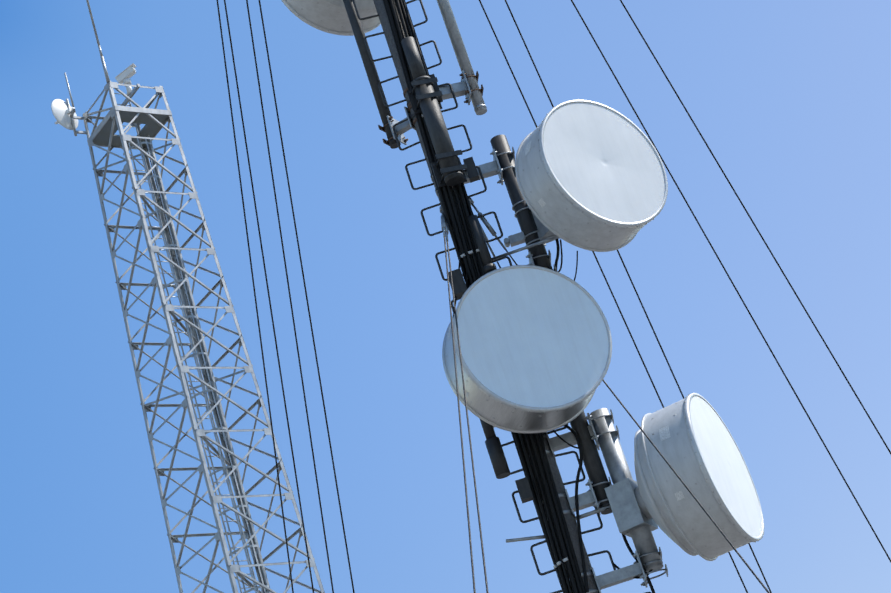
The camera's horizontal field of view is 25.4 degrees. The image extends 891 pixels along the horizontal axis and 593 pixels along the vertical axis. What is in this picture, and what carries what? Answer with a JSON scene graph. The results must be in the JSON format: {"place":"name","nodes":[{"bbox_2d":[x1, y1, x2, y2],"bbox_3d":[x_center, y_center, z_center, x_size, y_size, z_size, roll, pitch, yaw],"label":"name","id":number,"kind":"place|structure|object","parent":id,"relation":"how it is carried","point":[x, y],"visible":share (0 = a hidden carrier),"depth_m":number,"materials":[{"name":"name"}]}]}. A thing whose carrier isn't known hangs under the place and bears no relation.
{"place":"outdoors","nodes":[
{"label":"outdoors","id":0,"kind":"place"},
{"bbox_2d":[0,0,890,592],"label":"sky","id":1,"kind":"structure","parent":0,"point":[791,99],"materials":[{"name":"blue"}]},
{"bbox_2d":[439,70,471,104],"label":"pipe arms","id":2,"kind":"object","parent":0,"point":[460,88],"visible":0.55,"depth_m":14.48},
{"bbox_2d":[437,0,486,114],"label":"pipe","id":3,"kind":"object","parent":2,"relation":"attached to","point":[463,60],"visible":1,"depth_m":14.62,"materials":[{"name":"metal"}]},
{"bbox_2d":[428,74,533,503],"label":"mast boxes","id":4,"kind":"object","parent":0,"point":[522,484],"visible":0.67,"depth_m":13.71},
{"bbox_2d":[373,0,598,592],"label":"cables","id":5,"kind":"object","parent":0,"point":[571,522],"visible":0.12,"depth_m":13.20,"materials":[{"name":"black rubber"}]},
{"bbox_2d":[286,0,379,31],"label":"dish antenna","id":6,"kind":"object","parent":5,"relation":"attached to","point":[327,14],"visible":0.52,"depth_m":15.43,"materials":[{"name":"grey metal"}]},
{"bbox_2d":[281,0,380,35],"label":"dish rim","id":7,"kind":"object","parent":6,"relation":"attached to","point":[293,11],"visible":0.75,"depth_m":15.53,"materials":[{"name":"grey metal"}]},
{"bbox_2d":[387,107,415,144],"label":"pipe arms","id":8,"kind":"object","parent":5,"relation":"attached to","point":[403,127],"visible":0.57,"depth_m":14.46},
{"bbox_2d":[343,0,400,148],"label":"pipe","id":9,"kind":"object","parent":8,"relation":"attached to","point":[368,63],"visible":0.77,"depth_m":14.73,"materials":[{"name":"metal"}]},
{"bbox_2d":[401,37,463,185],"bbox_3d":[-0.105,-1.339,14.200,0.144,1.215,0.144,-17,-24,-1],"label":"pipe","id":10,"kind":"object","parent":5,"relation":"attached to","point":[436,125],"visible":0.83,"depth_m":14.12,"materials":[{"name":"grey metal"}]},
{"bbox_2d":[407,89,466,186],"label":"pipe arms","id":11,"kind":"object","parent":5,"relation":"attached to","point":[436,170],"visible":0.23,"depth_m":14.08},
{"bbox_2d":[352,0,615,592],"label":"climbing rungs","id":12,"kind":"object","parent":5,"relation":"attached to","point":[452,306],"visible":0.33,"depth_m":14.06,"materials":[{"name":"black metal"}]},
{"bbox_2d":[383,0,585,592],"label":"mast cables","id":13,"kind":"object","parent":5,"relation":"attached to","point":[534,447],"visible":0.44,"depth_m":13.29,"materials":[{"name":"black rubber"}]},
{"bbox_2d":[378,105,416,145],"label":"clamp bolts","id":14,"kind":"object","parent":13,"relation":"attached to","point":[381,128],"visible":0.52,"depth_m":14.48,"materials":[{"name":"grey metal"}]},
{"bbox_2d":[407,77,467,191],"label":"mast clamps","id":15,"kind":"object","parent":13,"relation":"attached to","point":[439,157],"visible":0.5,"depth_m":14.14,"materials":[{"name":"black metal"}]},
{"bbox_2d":[403,71,483,108],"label":"pipe clamps","id":16,"kind":"object","parent":13,"relation":"attached to","point":[467,91],"visible":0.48,"depth_m":14.49,"materials":[{"name":"grey metal"}]},
{"bbox_2d":[439,197,505,256],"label":"turnbuckles","id":17,"kind":"object","parent":13,"relation":"attached to","point":[444,225],"visible":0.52,"depth_m":13.96,"materials":[{"name":"metal"}]},
{"bbox_2d":[431,147,555,274],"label":"pipe clamps","id":18,"kind":"object","parent":13,"relation":"attached to","point":[499,182],"visible":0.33,"depth_m":14.11,"materials":[{"name":"grey metal"}]},
{"bbox_2d":[421,114,567,568],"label":"cable clips","id":19,"kind":"object","parent":13,"relation":"attached to","point":[564,559],"visible":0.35,"depth_m":12.94,"materials":[{"name":"grey metal"}]},
{"bbox_2d":[512,200,545,249],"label":"dish u-bolts","id":20,"kind":"object","parent":13,"relation":"attached to","point":[527,244],"visible":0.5,"depth_m":13.97,"materials":[{"name":"metal"}]},
{"bbox_2d":[216,0,890,592],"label":"guy wires","id":21,"kind":"object","parent":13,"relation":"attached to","point":[456,314],"visible":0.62,"depth_m":14.67,"materials":[{"name":"black metal"}]},
{"bbox_2d":[452,208,654,592],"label":"jumper cables","id":22,"kind":"object","parent":13,"relation":"attached to","point":[579,447],"visible":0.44,"depth_m":13.13,"materials":[{"name":"black rubber"}]},
{"bbox_2d":[515,122,644,251],"bbox_3d":[0.945,-0.770,13.677,1.024,1.024,0.581,-1,-29,-34],"label":"antenna drum shroud","id":23,"kind":"object","parent":13,"relation":"attached to","point":[557,218],"visible":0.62,"depth_m":13.33,"materials":[{"name":"grey metal"}]},
{"bbox_2d":[525,141,545,207],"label":"dish labels","id":24,"kind":"object","parent":23,"relation":"attached to","point":[541,202],"visible":1,"depth_m":13.40,"materials":[{"name":"grey paper"}]},
{"bbox_2d":[522,114,659,244],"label":"rivets","id":25,"kind":"object","parent":23,"relation":"attached to","point":[562,194],"visible":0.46,"depth_m":13.31,"materials":[{"name":"grey metal"}]},
{"bbox_2d":[538,100,667,227],"bbox_3d":[1.078,-0.908,13.474,1.018,1.018,0.036,-1,-29,-34],"label":"dish rim","id":26,"kind":"object","parent":23,"relation":"attached to","point":[567,196],"visible":0.83,"depth_m":13.27,"materials":[{"name":"white metal"}]},
{"bbox_2d":[544,103,664,222],"bbox_3d":[1.082,-0.913,13.468,0.976,0.976,0.012,-1,-29,-34],"label":"dish radome","id":27,"kind":"object","parent":23,"relation":"attached to","point":[604,162],"visible":1,"depth_m":13.46,"materials":[{"name":"white plastic"}]},
{"bbox_2d":[524,409,667,592],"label":"mounting clamps","id":28,"kind":"object","parent":13,"relation":"attached to","point":[634,555],"visible":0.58,"depth_m":12.94,"materials":[{"name":"grey metal"}]},
{"bbox_2d":[634,398,750,560],"bbox_3d":[1.553,1.234,12.943,0.631,1.044,1.044,-27,-25,19],"label":"antenna drum shroud","id":29,"kind":"object","parent":13,"relation":"attached to","point":[659,503],"visible":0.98,"depth_m":12.52,"materials":[{"name":"white metal"}]},
{"bbox_2d":[627,525,651,532],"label":"dish u-bolts","id":30,"kind":"object","parent":29,"relation":"attached to","point":[640,527],"visible":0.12,"depth_m":12.94,"materials":[{"name":"metal"}]},
{"bbox_2d":[659,426,684,500],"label":"labels","id":31,"kind":"object","parent":29,"relation":"attached to","point":[664,432],"visible":1,"depth_m":12.58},
{"bbox_2d":[652,394,755,554],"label":"rivets","id":32,"kind":"object","parent":29,"relation":"attached to","point":[696,483],"visible":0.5,"depth_m":12.48,"materials":[{"name":"grey metal"}]},
{"bbox_2d":[683,393,763,541],"bbox_3d":[1.809,1.105,12.844,0.036,1.038,1.038,-27,-25,19],"label":"dish rim","id":33,"kind":"object","parent":29,"relation":"attached to","point":[737,526],"visible":0.71,"depth_m":12.46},
{"bbox_2d":[690,396,762,536],"bbox_3d":[1.830,1.094,12.836,0.020,0.996,0.996,-27,-25,19],"label":"dish radome","id":34,"kind":"object","parent":33,"relation":"in","point":[726,466],"visible":1,"depth_m":12.78,"materials":[{"name":"white plastic"}]},
{"bbox_2d":[442,317,594,433],"bbox_3d":[0.514,0.405,13.219,1.074,1.074,0.606,-10,-25,-17],"label":"antenna drum shroud","id":35,"kind":"object","parent":5,"relation":"attached to","point":[484,410],"visible":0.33,"depth_m":12.93,"materials":[{"name":"silver metal"}]},
{"bbox_2d":[448,326,468,396],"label":"dish labels","id":36,"kind":"object","parent":35,"relation":"attached to","point":[467,394],"visible":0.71,"depth_m":12.99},
{"bbox_2d":[446,302,610,426],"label":"rivets","id":37,"kind":"object","parent":35,"relation":"attached to","point":[502,403],"visible":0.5,"depth_m":12.86,"materials":[{"name":"grey metal"}]},
{"bbox_2d":[453,265,611,412],"bbox_3d":[0.570,0.269,12.968,1.068,1.068,0.036,-10,-25,-17],"label":"dish rim","id":38,"kind":"object","parent":35,"relation":"attached to","point":[481,386],"visible":0.92,"depth_m":12.86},
{"bbox_2d":[457,268,608,406],"bbox_3d":[0.573,0.263,12.956,1.026,1.026,0.003,-10,-25,-17],"label":"dish radome","id":39,"kind":"object","parent":35,"relation":"attached to","point":[530,337],"visible":1,"depth_m":12.95,"materials":[{"name":"grey plastic"}]},
{"bbox_2d":[463,157,510,478],"bbox_3d":[0.266,0.109,13.617,0.541,2.335,0.100,-17,-24,-1],"label":"mast equipment","id":40,"kind":"object","parent":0,"point":[497,456],"visible":0.77,"depth_m":13.19,"materials":[{"name":"black metal"}]},
{"bbox_2d":[464,149,534,265],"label":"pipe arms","id":41,"kind":"object","parent":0,"point":[489,169],"visible":0.4,"depth_m":14.15},
{"bbox_2d":[490,135,552,268],"bbox_3d":[0.562,-0.575,14.026,0.126,1.292,0.126,-17,-24,-1],"label":"pipe","id":42,"kind":"object","parent":41,"relation":"attached to","point":[525,217],"visible":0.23,"depth_m":14.02,"materials":[{"name":"metal"}]},
{"bbox_2d":[529,208,560,243],"bbox_3d":[0.751,-0.569,13.971,0.265,0.330,0.271,-1,-29,-34],"label":"dish mount","id":43,"kind":"object","parent":42,"relation":"attached to","point":[544,232],"visible":0.21,"depth_m":13.87,"materials":[{"name":"grey metal"}]},
{"bbox_2d":[493,232,525,427],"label":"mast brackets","id":44,"kind":"object","parent":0,"point":[515,239],"visible":0.42,"depth_m":13.94,"materials":[{"name":"grey metal"}]},
{"bbox_2d":[492,236,610,542],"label":"support rods","id":45,"kind":"object","parent":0,"point":[593,512],"visible":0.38,"depth_m":13.12,"materials":[{"name":"grey metal"}]},
{"bbox_2d":[565,479,599,516],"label":"pipe arms","id":46,"kind":"object","parent":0,"point":[587,499],"visible":0.27,"depth_m":13.09},
{"bbox_2d":[570,410,612,514],"bbox_3d":[0.863,0.739,13.396,0.122,1.560,0.122,-17,-24,-1],"label":"pipe","id":47,"kind":"object","parent":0,"point":[592,461],"visible":0.31,"depth_m":13.18,"materials":[{"name":"metal"}]},
{"bbox_2d":[542,477,611,518],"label":"pipe clamps","id":48,"kind":"object","parent":47,"relation":"attached to","point":[565,495],"visible":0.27,"depth_m":13.07,"materials":[{"name":"grey metal"}]},
{"bbox_2d":[545,413,647,592],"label":"support brackets","id":49,"kind":"object","parent":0,"point":[614,577],"visible":0.75,"depth_m":12.88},
{"bbox_2d":[589,408,662,572],"bbox_3d":[1.194,1.279,13.122,0.142,1.142,0.142,-17,-24,-1],"label":"pipe","id":50,"kind":"object","parent":49,"relation":"attached to","point":[619,471],"visible":0.73,"depth_m":13.13,"materials":[{"name":"metal"}]},
{"bbox_2d":[604,478,657,537],"bbox_3d":[1.228,1.399,13.068,0.180,0.330,0.260,-27,-25,19],"label":"dish mount","id":51,"kind":"object","parent":50,"relation":"attached to","point":[628,514],"visible":0.79,"depth_m":12.96,"materials":[{"name":"grey metal"}]},
{"label":"ground","id":52,"kind":"structure","parent":0,"visible":0},
{"bbox_2d":[83,81,324,592],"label":"lattice tower","id":53,"kind":"structure","parent":52,"relation":"on","point":[181,377],"depth_m":42.70,"materials":[{"name":"grey metal"}]},
{"bbox_2d":[51,99,77,129],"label":"dish antenna","id":54,"kind":"object","parent":53,"relation":"attached to","point":[61,110],"visible":0.75,"depth_m":45.29,"materials":[{"name":"white paint"}]},
{"bbox_2d":[66,99,86,135],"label":"dish mount","id":55,"kind":"object","parent":53,"relation":"attached to","point":[72,117],"visible":0.9,"depth_m":45.36,"materials":[{"name":"grey metal"}]},
{"bbox_2d":[64,0,139,112],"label":"whip antennas","id":56,"kind":"object","parent":53,"relation":"attached to","point":[130,95],"visible":0.9,"depth_m":45.28,"materials":[{"name":"grey metal"}]},
{"bbox_2d":[115,63,136,94],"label":"tower camera","id":57,"kind":"object","parent":53,"relation":"attached to","point":[125,75],"visible":0.85,"depth_m":45.59,"materials":[{"name":"white plastic"}]},
{"bbox_2d":[93,111,168,148],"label":"tower platform","id":58,"kind":"structure","parent":53,"relation":"attached to","point":[151,127],"depth_m":45.22,"materials":[{"name":"grey metal"}]},
{"bbox_2d":[87,105,171,149],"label":"platform frame","id":59,"kind":"object","parent":58,"relation":"on","point":[127,109],"visible":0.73,"depth_m":44.85,"materials":[{"name":"grey metal"}]},
{"bbox_2d":[114,93,270,592],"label":"tower ladder","id":60,"kind":"object","parent":53,"relation":"attached to","point":[226,435],"visible":0.75,"depth_m":42.55,"materials":[{"name":"grey metal"}]},
{"bbox_2d":[83,82,315,576],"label":"tower joints","id":61,"kind":"object","parent":53,"relation":"attached to","point":[201,432],"visible":0.6,"depth_m":42.69,"materials":[{"name":"grey metal"}]},
{"bbox_2d":[146,145,266,592],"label":"tower feedlines","id":62,"kind":"object","parent":53,"relation":"attached to","point":[205,369],"visible":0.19,"depth_m":43.03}
]}

